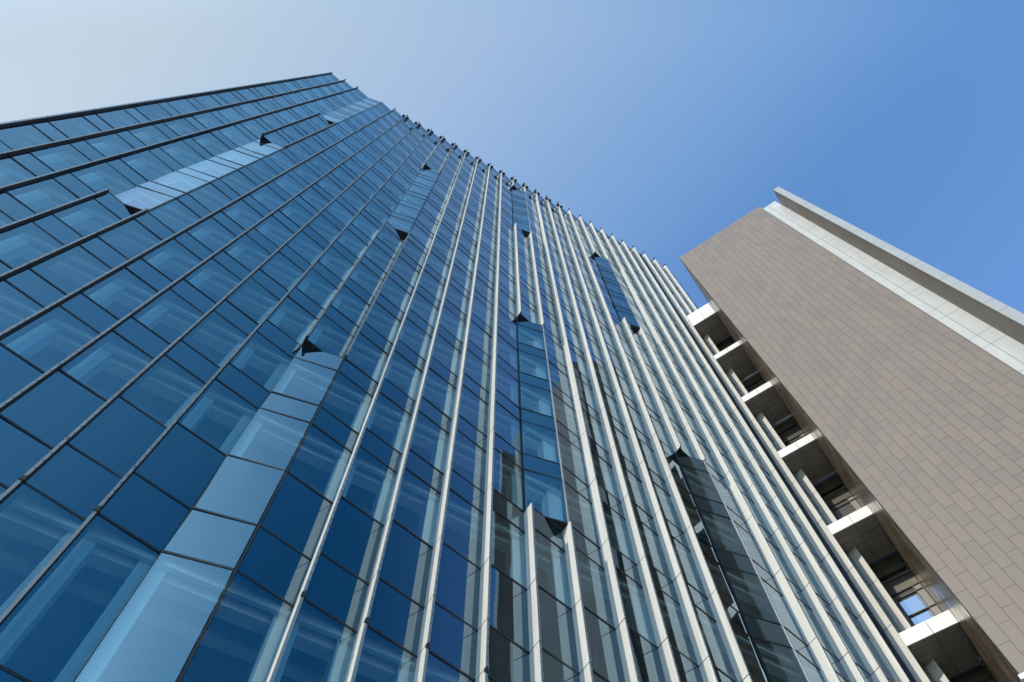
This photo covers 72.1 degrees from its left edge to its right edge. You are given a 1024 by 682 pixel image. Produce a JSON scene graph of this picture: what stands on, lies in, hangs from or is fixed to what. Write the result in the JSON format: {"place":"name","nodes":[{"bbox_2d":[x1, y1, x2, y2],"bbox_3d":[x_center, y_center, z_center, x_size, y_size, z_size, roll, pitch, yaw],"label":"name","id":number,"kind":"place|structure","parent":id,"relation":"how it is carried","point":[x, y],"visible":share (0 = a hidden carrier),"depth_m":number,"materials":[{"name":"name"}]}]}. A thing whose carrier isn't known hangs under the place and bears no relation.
{"place":"outdoors","nodes":[
{"label":"outdoors","id":0,"kind":"place"},
{"bbox_2d":[0,72,949,681],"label":"office tower","id":1,"kind":"structure","parent":0,"point":[328,376],"depth_m":26.06,"materials":[{"name":"blue glass"}]},
{"bbox_2d":[827,613,869,673],"bbox_3d":[13.721,12.330,29.074,1.557,2.653,0.009,40,-73,-16],"label":"window","id":2,"kind":"structure","parent":1,"relation":"in","point":[855,656],"depth_m":29.11,"materials":[{"name":"blue glass"}]},
{"bbox_2d":[857,628,895,681],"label":"window","id":3,"kind":"structure","parent":1,"relation":"in","point":[875,653],"depth_m":29.50,"materials":[{"name":"blue glass"}]},
{"bbox_2d":[0,0,1023,313],"label":"sky","id":4,"kind":"structure","parent":0,"point":[660,124],"materials":[{"name":"blue"}]},
{"label":"ground","id":5,"kind":"structure","parent":0,"visible":0},
{"bbox_2d":[687,303,995,681],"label":"link building","id":6,"kind":"structure","parent":5,"relation":"on","point":[936,633],"depth_m":38.28,"materials":[{"name":"white concrete"}]},
{"bbox_2d":[786,432,805,445],"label":"window","id":7,"kind":"structure","parent":6,"relation":"in","point":[798,437],"depth_m":50.52,"materials":[{"name":"grey glass"}]},
{"bbox_2d":[831,495,855,518],"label":"window","id":8,"kind":"structure","parent":6,"relation":"in","point":[842,508],"depth_m":43.14,"materials":[{"name":"grey glass"}]},
{"bbox_2d":[893,582,935,624],"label":"window","id":9,"kind":"structure","parent":6,"relation":"in","point":[911,601],"depth_m":35.68,"materials":[{"name":"blue glass"}]},
{"bbox_2d":[680,187,1023,681],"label":"stone tower","id":10,"kind":"structure","parent":5,"relation":"on","point":[893,375],"depth_m":35.71,"materials":[{"name":"beige stone"}]}
]}

